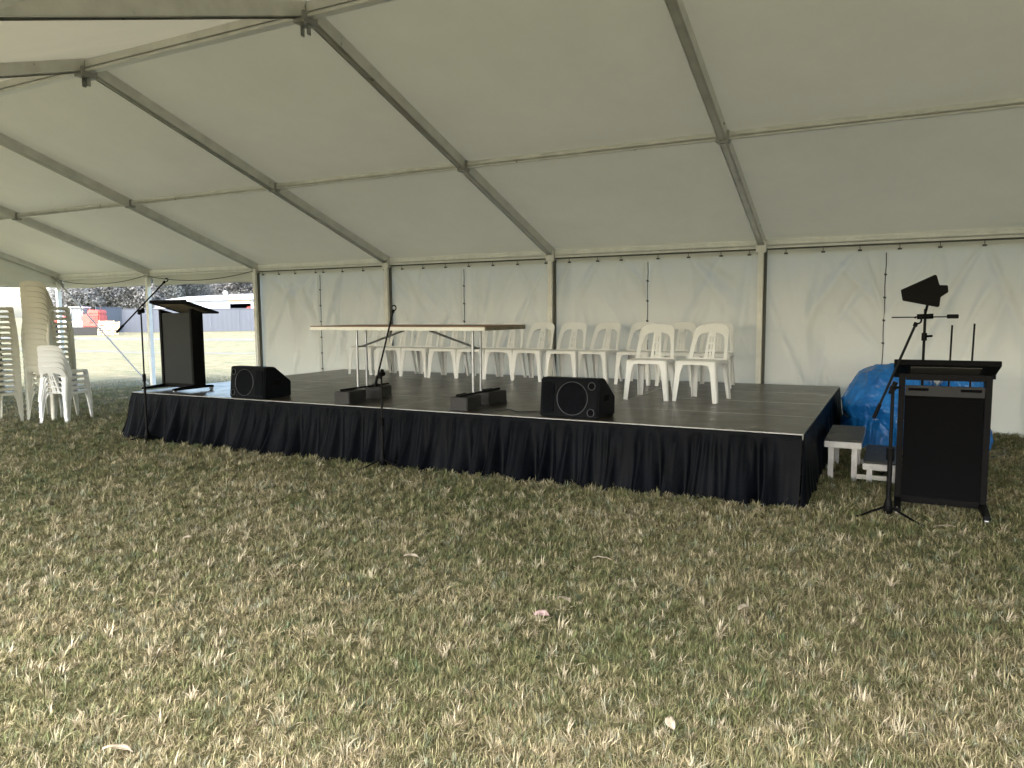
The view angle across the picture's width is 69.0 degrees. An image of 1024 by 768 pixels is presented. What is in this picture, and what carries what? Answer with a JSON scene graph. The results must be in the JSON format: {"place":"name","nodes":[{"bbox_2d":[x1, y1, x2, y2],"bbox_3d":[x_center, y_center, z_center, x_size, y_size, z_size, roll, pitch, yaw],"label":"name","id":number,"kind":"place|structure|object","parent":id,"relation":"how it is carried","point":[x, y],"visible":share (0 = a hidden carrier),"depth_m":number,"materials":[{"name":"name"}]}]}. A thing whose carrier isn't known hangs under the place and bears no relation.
{"place":"outdoors","nodes":[
{"label":"outdoors","id":0,"kind":"place"},
{"bbox_2d":[55,304,108,334],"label":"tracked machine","id":1,"kind":"object","parent":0,"point":[86,325],"visible":0.69,"depth_m":56.85,"materials":[{"name":"metal"}]},
{"bbox_2d":[1,337,254,340],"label":"dirt track","id":2,"kind":"structure","parent":0,"point":[88,338],"depth_m":46.29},
{"bbox_2d":[0,271,649,317],"label":"sky","id":3,"kind":"structure","parent":0,"point":[9,297],"materials":[{"name":"white"}]},
{"bbox_2d":[0,318,1023,767],"bbox_3d":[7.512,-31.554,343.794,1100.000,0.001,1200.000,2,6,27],"label":"ground","id":4,"kind":"structure","parent":0,"point":[112,366],"depth_m":3.74,"materials":[{"name":"green plant"}]},
{"bbox_2d":[0,391,23,420],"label":"plastic chair","id":5,"kind":"object","parent":4,"relation":"on","point":[8,393],"visible":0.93,"depth_m":10.44,"materials":[{"name":"white plastic"}]},
{"bbox_2d":[0,385,23,415],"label":"plastic chair","id":6,"kind":"object","parent":5,"relation":"on","point":[3,388],"visible":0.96,"depth_m":10.35,"materials":[{"name":"white plastic"}]},
{"bbox_2d":[0,380,23,410],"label":"plastic chair","id":7,"kind":"object","parent":6,"relation":"on","point":[2,382],"visible":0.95,"depth_m":10.37,"materials":[{"name":"white plastic"}]},
{"bbox_2d":[0,375,22,405],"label":"plastic chair","id":8,"kind":"object","parent":7,"relation":"on","point":[5,377],"visible":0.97,"depth_m":10.36,"materials":[{"name":"white plastic"}]},
{"bbox_2d":[0,369,22,400],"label":"plastic chair","id":9,"kind":"object","parent":8,"relation":"on","point":[3,372],"visible":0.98,"depth_m":10.36,"materials":[{"name":"white plastic"}]},
{"bbox_2d":[0,364,22,394],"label":"plastic chair","id":10,"kind":"object","parent":9,"relation":"on","point":[2,366],"visible":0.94,"depth_m":10.36,"materials":[{"name":"white plastic"}]},
{"bbox_2d":[0,359,21,389],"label":"plastic chair","id":11,"kind":"object","parent":10,"relation":"on","point":[2,361],"visible":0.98,"depth_m":10.34,"materials":[{"name":"white plastic"}]},
{"bbox_2d":[0,353,21,384],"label":"plastic chair","id":12,"kind":"object","parent":11,"relation":"on","point":[12,357],"visible":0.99,"depth_m":10.35,"materials":[{"name":"white plastic"}]},
{"bbox_2d":[0,349,21,378],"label":"plastic chair","id":13,"kind":"object","parent":12,"relation":"on","point":[6,351],"visible":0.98,"depth_m":10.30,"materials":[{"name":"white plastic"}]},
{"bbox_2d":[0,343,20,373],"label":"plastic chair","id":14,"kind":"object","parent":13,"relation":"on","point":[8,346],"visible":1,"depth_m":10.33,"materials":[{"name":"white plastic"}]},
{"bbox_2d":[0,337,20,368],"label":"plastic chair","id":15,"kind":"object","parent":14,"relation":"on","point":[11,342],"visible":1,"depth_m":10.35,"materials":[{"name":"white plastic"}]},
{"bbox_2d":[0,333,20,363],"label":"plastic chair","id":16,"kind":"object","parent":15,"relation":"on","point":[6,335],"visible":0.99,"depth_m":10.25,"materials":[{"name":"white plastic"}]},
{"bbox_2d":[0,328,19,358],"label":"plastic chair","id":17,"kind":"object","parent":16,"relation":"on","point":[11,333],"visible":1,"depth_m":10.33,"materials":[{"name":"white plastic"}]},
{"bbox_2d":[0,323,19,352],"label":"plastic chair","id":18,"kind":"object","parent":17,"relation":"on","point":[6,324],"visible":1,"depth_m":10.25,"materials":[{"name":"white plastic"}]},
{"bbox_2d":[0,318,18,347],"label":"plastic chair","id":19,"kind":"object","parent":18,"relation":"on","point":[10,321],"visible":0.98,"depth_m":10.29,"materials":[{"name":"white plastic"}]},
{"bbox_2d":[0,312,18,342],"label":"plastic chair","id":20,"kind":"object","parent":19,"relation":"on","point":[10,315],"visible":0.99,"depth_m":10.30,"materials":[{"name":"white plastic"}]},
{"bbox_2d":[0,307,17,337],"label":"plastic chair","id":21,"kind":"object","parent":20,"relation":"on","point":[10,310],"visible":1,"depth_m":10.32,"materials":[{"name":"white plastic"}]},
{"bbox_2d":[26,365,78,419],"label":"plastic chair","id":22,"kind":"object","parent":4,"relation":"on","point":[32,368],"visible":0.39,"depth_m":10.56,"materials":[{"name":"white plastic"}]},
{"bbox_2d":[26,360,78,414],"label":"plastic chair","id":23,"kind":"object","parent":22,"relation":"on","point":[35,362],"visible":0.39,"depth_m":10.55,"materials":[{"name":"white plastic"}]},
{"bbox_2d":[25,355,78,409],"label":"plastic chair","id":24,"kind":"object","parent":23,"relation":"on","point":[35,357],"visible":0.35,"depth_m":10.52,"materials":[{"name":"white plastic"}]},
{"bbox_2d":[25,350,78,404],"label":"plastic chair","id":25,"kind":"object","parent":24,"relation":"on","point":[33,352],"visible":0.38,"depth_m":10.53,"materials":[{"name":"white plastic"}]},
{"bbox_2d":[24,344,55,399],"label":"plastic chair","id":26,"kind":"object","parent":25,"relation":"on","point":[33,347],"visible":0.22,"depth_m":10.49,"materials":[{"name":"white plastic"}]},
{"bbox_2d":[24,339,77,394],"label":"plastic chair","id":27,"kind":"object","parent":26,"relation":"on","point":[35,341],"visible":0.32,"depth_m":10.42,"materials":[{"name":"white plastic"}]},
{"bbox_2d":[23,334,70,388],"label":"plastic chair","id":28,"kind":"object","parent":27,"relation":"on","point":[34,336],"visible":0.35,"depth_m":10.41,"materials":[{"name":"white plastic"}]},
{"bbox_2d":[23,329,76,383],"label":"plastic chair","id":29,"kind":"object","parent":28,"relation":"on","point":[36,331],"visible":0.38,"depth_m":10.41,"materials":[{"name":"white plastic"}]},
{"bbox_2d":[23,323,76,378],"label":"plastic chair","id":30,"kind":"object","parent":29,"relation":"on","point":[34,326],"visible":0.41,"depth_m":10.40,"materials":[{"name":"white plastic"}]},
{"bbox_2d":[22,318,76,373],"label":"plastic chair","id":31,"kind":"object","parent":30,"relation":"on","point":[34,320],"visible":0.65,"depth_m":10.41,"materials":[{"name":"white plastic"}]},
{"bbox_2d":[22,313,76,368],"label":"plastic chair","id":32,"kind":"object","parent":31,"relation":"on","point":[35,315],"visible":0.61,"depth_m":10.41,"materials":[{"name":"white plastic"}]},
{"bbox_2d":[22,307,75,362],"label":"plastic chair","id":33,"kind":"object","parent":32,"relation":"on","point":[35,310],"visible":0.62,"depth_m":10.41,"materials":[{"name":"white plastic"}]},
{"bbox_2d":[21,302,75,357],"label":"plastic chair","id":34,"kind":"object","parent":33,"relation":"on","point":[34,304],"visible":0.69,"depth_m":10.40,"materials":[{"name":"white plastic"}]},
{"bbox_2d":[21,297,74,352],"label":"plastic chair","id":35,"kind":"object","parent":34,"relation":"on","point":[32,299],"visible":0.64,"depth_m":10.39,"materials":[{"name":"white plastic"}]},
{"bbox_2d":[20,286,74,342],"bbox_3d":[-6.665,-0.994,10.626,0.478,0.784,0.542,0,5,5],"label":"plastic chair","id":36,"kind":"object","parent":35,"relation":"on","point":[35,289],"visible":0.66,"depth_m":10.41,"materials":[{"name":"white plastic"}]},
{"bbox_2d":[19,281,73,336],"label":"plastic chair","id":37,"kind":"object","parent":36,"relation":"on","point":[43,286],"visible":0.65,"depth_m":10.43,"materials":[{"name":"white plastic"}]},
{"bbox_2d":[20,291,74,347],"bbox_3d":[-6.666,-0.921,10.634,0.478,0.784,0.542,0,5,5],"label":"plastic chair","id":38,"kind":"object","parent":35,"relation":"on","point":[33,294],"visible":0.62,"depth_m":10.39,"materials":[{"name":"white plastic"}]},
{"bbox_2d":[38,367,92,422],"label":"plastic chair","id":39,"kind":"object","parent":4,"relation":"on","point":[50,371],"visible":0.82,"depth_m":10.25,"materials":[{"name":"white plastic"}]},
{"bbox_2d":[38,356,92,412],"bbox_3d":[-6.277,-0.016,10.410,0.478,0.784,0.542,0,6,6],"label":"plastic chair","id":40,"kind":"object","parent":39,"relation":"on","point":[53,359],"visible":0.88,"depth_m":10.23,"materials":[{"name":"white plastic"}]},
{"bbox_2d":[38,361,92,417],"bbox_3d":[-6.278,0.057,10.418,0.478,0.784,0.542,0,6,7],"label":"plastic chair","id":41,"kind":"object","parent":39,"relation":"on","point":[50,364],"visible":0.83,"depth_m":10.23,"materials":[{"name":"white plastic"}]},
{"bbox_2d":[37,351,92,407],"bbox_3d":[-6.274,-0.089,10.403,0.478,0.784,0.542,0,6,6],"label":"plastic chair","id":42,"kind":"object","parent":41,"relation":"on","point":[61,356],"visible":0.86,"depth_m":10.23,"materials":[{"name":"white plastic"}]},
{"bbox_2d":[37,345,91,401],"bbox_3d":[-6.280,-0.163,10.396,0.478,0.784,0.542,0,6,7],"label":"plastic chair","id":43,"kind":"object","parent":42,"relation":"on","point":[60,350],"visible":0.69,"depth_m":10.20,"materials":[{"name":"white plastic"}]},
{"bbox_2d":[48,287,94,316],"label":"gum tree","id":44,"kind":"object","parent":4,"relation":"on","point":[67,299],"visible":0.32,"depth_m":92.82,"materials":[{"name":"green plant"}]},
{"bbox_2d":[76,287,127,320],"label":"gum tree","id":45,"kind":"object","parent":4,"relation":"on","point":[97,299],"visible":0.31,"depth_m":94.48,"materials":[{"name":"green plant"}]},
{"bbox_2d":[97,321,114,335],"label":"timber pallet","id":46,"kind":"object","parent":4,"relation":"on","point":[106,327],"visible":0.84,"depth_m":55.81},
{"bbox_2d":[95,307,122,332],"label":"steel fence","id":47,"kind":"object","parent":4,"relation":"on","point":[114,314],"visible":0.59,"depth_m":62.80,"materials":[{"name":"grey metal"}]},
{"bbox_2d":[103,322,119,334],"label":"timber pallet","id":48,"kind":"object","parent":4,"relation":"on","point":[117,326],"visible":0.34,"depth_m":56.98,"materials":[{"name":"white wood"}]},
{"bbox_2d":[106,287,126,308],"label":"gum tree","id":49,"kind":"object","parent":4,"relation":"on","point":[110,303],"visible":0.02,"depth_m":103.69,"materials":[{"name":"green plant"}]},
{"bbox_2d":[102,744,132,752],"bbox_3d":[-1.302,1.205,2.465,0.101,0.020,0.032,7,-1,-2],"label":"dry leaf","id":50,"kind":"object","parent":4,"relation":"on","point":[123,746],"visible":1,"depth_m":2.47,"materials":[{"name":"beige plant"}]},
{"bbox_2d":[1,348,254,353],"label":"footpath","id":51,"kind":"structure","parent":4,"relation":"on","point":[140,352],"depth_m":30.09,"materials":[{"name":"grey concrete"}]},
{"bbox_2d":[104,279,171,308],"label":"gum tree","id":52,"kind":"object","parent":4,"relation":"on","point":[135,298],"visible":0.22,"depth_m":96.60,"materials":[{"name":"green plant"}]},
{"bbox_2d":[116,278,167,444],"bbox_3d":[-4.239,-0.269,8.581,0.497,1.897,0.454,2,6,27],"label":"microphone stand","id":53,"kind":"object","parent":4,"relation":"on","point":[146,435],"visible":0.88,"depth_m":8.55,"materials":[{"name":"black paint"}]},
{"bbox_2d":[151,280,211,301],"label":"gum tree","id":54,"kind":"object","parent":4,"relation":"on","point":[183,290],"visible":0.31,"depth_m":102.20,"materials":[{"name":"green plant"}]},
{"bbox_2d":[121,308,254,332],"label":"steel fence","id":55,"kind":"object","parent":4,"relation":"on","point":[228,319],"visible":0.31,"depth_m":65.34,"materials":[{"name":"grey metal"}]},
{"bbox_2d":[190,284,210,301],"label":"gum tree","id":56,"kind":"object","parent":4,"relation":"on","point":[205,292],"depth_m":109.49,"materials":[{"name":"green plant"}]},
{"bbox_2d":[152,291,253,312],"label":"shed","id":57,"kind":"structure","parent":4,"relation":"on","point":[225,300],"depth_m":88.77,"materials":[{"name":"white paint"}]},
{"bbox_2d":[208,284,235,295],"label":"gum tree","id":58,"kind":"object","parent":4,"relation":"on","point":[212,293],"visible":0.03,"depth_m":105.83,"materials":[{"name":"green plant"}]},
{"bbox_2d":[208,282,252,306],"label":"gum tree","id":59,"kind":"object","parent":4,"relation":"on","point":[242,287],"visible":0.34,"depth_m":103.72,"materials":[{"name":"green plant"}]},
{"bbox_2d":[358,305,406,471],"bbox_3d":[-1.182,0.041,6.921,0.402,1.548,0.380,4,7,39],"label":"microphone stand","id":60,"kind":"object","parent":4,"relation":"on","point":[382,460],"visible":0.95,"depth_m":7.03,"materials":[{"name":"black paint"}]},
{"bbox_2d":[403,553,418,557],"bbox_3d":[-0.592,1.012,4.393,0.101,0.020,0.031,2,14,16],"label":"dry leaf","id":61,"kind":"object","parent":4,"relation":"on","point":[412,554],"visible":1,"depth_m":4.40,"materials":[{"name":"beige plant"}]},
{"bbox_2d":[121,369,841,508],"bbox_3d":[-0.497,0.341,8.999,8.065,0.545,4.235,2,6,27],"label":"stage","id":62,"kind":"object","parent":4,"relation":"on","point":[755,442],"visible":0.9,"depth_m":6.96,"materials":[{"name":"fabric"}]},
{"bbox_2d":[141,300,218,392],"bbox_3d":[-4.100,-0.478,9.179,0.660,1.107,0.681,2,6,27],"label":"lectern","id":63,"kind":"object","parent":62,"relation":"on","point":[182,350],"visible":0.94,"depth_m":9.12,"materials":[{"name":"black paint"}]},
{"bbox_2d":[230,365,290,398],"bbox_3d":[-2.852,-0.033,8.425,0.566,0.345,0.413,3,6,30],"label":"stage monitor","id":64,"kind":"object","parent":62,"relation":"on","point":[261,382],"visible":1,"depth_m":8.26,"materials":[{"name":"paint"}]},
{"bbox_2d":[334,389,366,403],"bbox_3d":[-1.687,0.119,7.771,0.196,0.145,0.306,2,6,23],"label":"weight box","id":65,"kind":"object","parent":62,"relation":"on","point":[353,396],"visible":0.98,"depth_m":7.66,"materials":[{"name":"black paint"}]},
{"bbox_2d":[310,325,524,396],"bbox_3d":[-1.010,-0.278,7.786,2.134,0.669,0.917,2,6,27],"label":"folding table","id":66,"kind":"object","parent":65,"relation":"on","point":[434,328],"visible":1,"depth_m":7.42,"materials":[{"name":"white plastic"}]},
{"bbox_2d":[348,322,391,374],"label":"plastic chair","id":67,"kind":"object","parent":62,"relation":"on","point":[371,349],"visible":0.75,"depth_m":11.44,"materials":[{"name":"white plastic"}]},
{"bbox_2d":[364,383,391,398],"bbox_3d":[-1.480,0.073,8.235,0.196,0.145,0.306,1,6,15],"label":"weight box","id":68,"kind":"object","parent":62,"relation":"on","point":[373,392],"visible":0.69,"depth_m":8.11,"materials":[{"name":"black paint"}]},
{"bbox_2d":[375,322,417,375],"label":"plastic chair","id":69,"kind":"object","parent":62,"relation":"on","point":[394,350],"visible":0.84,"depth_m":11.37,"materials":[{"name":"white plastic"}]},
{"bbox_2d":[401,322,441,376],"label":"plastic chair","id":70,"kind":"object","parent":62,"relation":"on","point":[422,352],"visible":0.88,"depth_m":11.12,"materials":[{"name":"white plastic"}]},
{"bbox_2d":[427,322,469,377],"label":"plastic chair","id":71,"kind":"object","parent":62,"relation":"on","point":[451,349],"visible":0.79,"depth_m":10.94,"materials":[{"name":"white plastic"}]},
{"bbox_2d":[449,393,481,410],"bbox_3d":[-0.446,0.165,7.189,0.196,0.145,0.306,2,6,24],"label":"weight box","id":72,"kind":"object","parent":62,"relation":"on","point":[468,402],"visible":0.81,"depth_m":7.07,"materials":[{"name":"black paint"}]},
{"bbox_2d":[455,322,498,379],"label":"plastic chair","id":73,"kind":"object","parent":62,"relation":"on","point":[461,350],"visible":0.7,"depth_m":10.70,"materials":[{"name":"white plastic"}]},
{"bbox_2d":[475,388,506,404],"bbox_3d":[-0.217,0.121,7.631,0.196,0.145,0.306,3,7,35],"label":"weight box","id":74,"kind":"object","parent":62,"relation":"on","point":[493,397],"visible":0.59,"depth_m":7.53,"materials":[{"name":"black paint"}]},
{"bbox_2d":[484,322,526,379],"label":"plastic chair","id":75,"kind":"object","parent":62,"relation":"on","point":[500,351],"visible":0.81,"depth_m":10.57,"materials":[{"name":"white plastic"}]},
{"bbox_2d":[495,409,539,411],"bbox_3d":[0.072,0.252,6.951,0.503,0.012,0.109,2,6,27],"label":"floor cable","id":76,"kind":"object","parent":62,"relation":"on","point":[516,411],"visible":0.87,"depth_m":6.92,"materials":[{"name":"rubber"}]},
{"bbox_2d":[511,322,556,381],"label":"plastic chair","id":77,"kind":"object","parent":62,"relation":"on","point":[538,351],"visible":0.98,"depth_m":10.29,"materials":[{"name":"white plastic"}]},
{"bbox_2d":[544,322,588,377],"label":"plastic chair","id":78,"kind":"object","parent":62,"relation":"on","point":[573,350],"visible":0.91,"depth_m":10.07,"materials":[{"name":"white plastic"}]},
{"bbox_2d":[540,376,614,419],"bbox_3d":[0.585,0.108,6.669,0.566,0.345,0.413,3,6,29],"label":"stage monitor","id":79,"kind":"object","parent":62,"relation":"on","point":[580,398],"visible":1,"depth_m":6.50,"materials":[{"name":"paint"}]},
{"bbox_2d":[578,322,622,383],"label":"plastic chair","id":80,"kind":"object","parent":62,"relation":"on","point":[603,352],"visible":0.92,"depth_m":9.89,"materials":[{"name":"white plastic"}]},
{"bbox_2d":[614,322,659,385],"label":"plastic chair","id":81,"kind":"object","parent":62,"relation":"on","point":[631,353],"visible":0.63,"depth_m":9.57,"materials":[{"name":"white plastic"}]},
{"bbox_2d":[623,324,674,400],"bbox_3d":[1.501,-0.243,7.969,0.478,0.784,0.542,2,6,25],"label":"plastic chair","id":82,"kind":"object","parent":62,"relation":"on","point":[663,363],"visible":0.98,"depth_m":8.06,"materials":[{"name":"white plastic"}]},
{"bbox_2d":[655,322,695,386],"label":"plastic chair","id":83,"kind":"object","parent":62,"relation":"on","point":[681,327],"visible":0.68,"depth_m":9.50,"materials":[{"name":"white plastic"}]},
{"bbox_2d":[672,324,730,403],"bbox_3d":[1.999,-0.226,7.746,0.478,0.784,0.542,3,7,35],"label":"plastic chair","id":84,"kind":"object","parent":62,"relation":"on","point":[712,363],"visible":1,"depth_m":7.81,"materials":[{"name":"white plastic"}]},
{"bbox_2d":[693,322,734,388],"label":"plastic chair","id":85,"kind":"object","parent":62,"relation":"on","point":[718,353],"visible":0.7,"depth_m":9.25,"materials":[{"name":"white plastic"}]},
{"bbox_2d":[0,0,1023,437],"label":"marquee tent","id":86,"kind":"object","parent":4,"relation":"on","point":[174,142],"visible":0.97,"depth_m":7.92,"materials":[{"name":"fabric"}]},
{"bbox_2d":[62,276,143,283],"bbox_3d":[-8.778,-2.188,15.807,3.002,0.144,0.014,2,6,27],"label":"hanging cable","id":87,"kind":"object","parent":86,"relation":"hanging from","point":[108,283],"visible":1,"depth_m":15.56,"materials":[{"name":"grey plastic"}]},
{"bbox_2d":[145,271,251,280],"bbox_3d":[-6.112,-2.077,14.436,3.002,0.144,0.014,2,6,27],"label":"hanging cable","id":88,"kind":"object","parent":86,"relation":"hanging from","point":[198,280],"visible":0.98,"depth_m":14.43,"materials":[{"name":"grey plastic"}]},
{"bbox_2d":[260,270,323,374],"bbox_3d":[-4.034,-0.934,13.646,1.500,2.272,0.138,2,6,25],"label":"wall curtain","id":89,"kind":"object","parent":86,"relation":"hanging from","point":[291,314],"depth_m":13.60,"materials":[{"name":"fabric"}]},
{"bbox_2d":[321,263,465,372],"bbox_3d":[-2.050,-0.852,12.621,2.970,2.272,0.166,2,6,27],"label":"wall curtain","id":90,"kind":"object","parent":86,"relation":"hanging from","point":[422,294],"depth_m":12.54,"materials":[{"name":"fabric"}]},
{"bbox_2d":[465,255,649,379],"bbox_3d":[0.600,-0.740,11.239,3.010,2.272,0.131,2,6,27],"label":"wall curtain","id":91,"kind":"object","parent":86,"relation":"hanging from","point":[592,293],"depth_m":11.11,"materials":[{"name":"fabric"}]},
{"bbox_2d":[649,245,888,396],"bbox_3d":[3.282,-0.632,9.895,2.995,2.272,0.155,2,6,27],"label":"wall curtain","id":92,"kind":"object","parent":86,"relation":"hanging from","point":[825,316],"depth_m":9.70,"materials":[{"name":"fabric"}]},
{"bbox_2d":[884,239,1023,434],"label":"wall curtain","id":93,"kind":"object","parent":86,"relation":"hanging from","point":[983,281],"depth_m":8.75,"materials":[{"name":"fabric"}]},
{"bbox_2d":[534,609,549,616],"bbox_3d":[0.143,1.088,3.532,0.076,0.020,0.045,2,19,16],"label":"dry leaf","id":94,"kind":"object","parent":4,"relation":"on","point":[541,612],"visible":1,"depth_m":3.54,"materials":[{"name":"plant"}]},
{"bbox_2d":[559,596,570,601],"bbox_3d":[0.268,1.072,3.719,0.050,0.020,0.081,8,0,-40],"label":"dry leaf","id":95,"kind":"object","parent":4,"relation":"on","point":[567,598],"visible":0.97,"depth_m":3.72,"materials":[{"name":"beige plant"}]},
{"bbox_2d":[665,715,674,729],"bbox_3d":[0.550,1.178,2.595,0.034,0.020,0.066,-10,16,5],"label":"dry leaf","id":96,"kind":"object","parent":4,"relation":"on","point":[670,721],"visible":1,"depth_m":2.59,"materials":[{"name":"beige plant"}]},
{"bbox_2d":[738,604,750,609],"bbox_3d":[1.116,1.075,3.591,0.101,0.020,0.029,6,14,-36],"label":"dry leaf","id":97,"kind":"object","parent":4,"relation":"on","point":[741,606],"visible":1,"depth_m":3.59,"materials":[{"name":"beige plant"}]},
{"bbox_2d":[824,425,895,483],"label":"stage steps","id":98,"kind":"structure","parent":4,"relation":"on","point":[849,436],"depth_m":6.41,"materials":[{"name":"painted wood"},{"name":"dark carpet"}]},
{"bbox_2d":[850,316,925,527],"bbox_3d":[2.665,0.236,5.233,0.471,1.422,0.450,2,6,27],"label":"microphone stand","id":99,"kind":"object","parent":4,"relation":"on","point":[888,507],"visible":0.98,"depth_m":5.20,"materials":[{"name":"black paint"}]},
{"bbox_2d":[839,362,994,458],"bbox_3d":[4.343,0.196,8.060,1.474,0.937,1.124,2,6,27],"label":"blue tarp","id":100,"kind":"object","parent":4,"relation":"on","point":[861,397],"visible":0.32,"depth_m":7.85,"materials":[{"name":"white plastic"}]},
{"bbox_2d":[875,275,958,480],"bbox_3d":[3.510,-0.047,6.376,0.672,1.749,0.584,2,6,27],"label":"antenna stand","id":101,"kind":"object","parent":4,"relation":"on","point":[929,291],"visible":0.73,"depth_m":6.21,"materials":[{"name":"black paint"}]},
{"bbox_2d":[933,524,955,527],"bbox_3d":[2.850,0.937,4.911,0.131,0.020,0.050,-6,-2,28],"label":"dry leaf","id":102,"kind":"object","parent":4,"relation":"on","point":[944,525],"visible":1,"depth_m":4.91,"materials":[{"name":"beige plant"}]},
{"bbox_2d":[894,359,1001,523],"bbox_3d":[3.142,0.371,5.442,0.660,1.107,0.681,2,6,27],"label":"lectern","id":103,"kind":"object","parent":4,"relation":"on","point":[943,442],"visible":1,"depth_m":5.40,"materials":[{"name":"black paint"}]},
{"bbox_2d":[948,325,952,385],"bbox_3d":[3.533,0.191,6.066,0.453,1.340,0.394,2,6,27],"label":"microphone stand","id":104,"kind":"object","parent":4,"relation":"on","point":[950,353],"visible":0.01,"depth_m":5.96,"materials":[{"name":"black paint"}]},
{"bbox_2d":[969,324,987,493],"bbox_3d":[3.658,0.184,6.070,0.426,1.350,0.446,2,6,27],"label":"microphone stand","id":105,"kind":"object","parent":4,"relation":"on","point":[973,339],"visible":0.06,"depth_m":5.97,"materials":[{"name":"black paint"}]}
]}

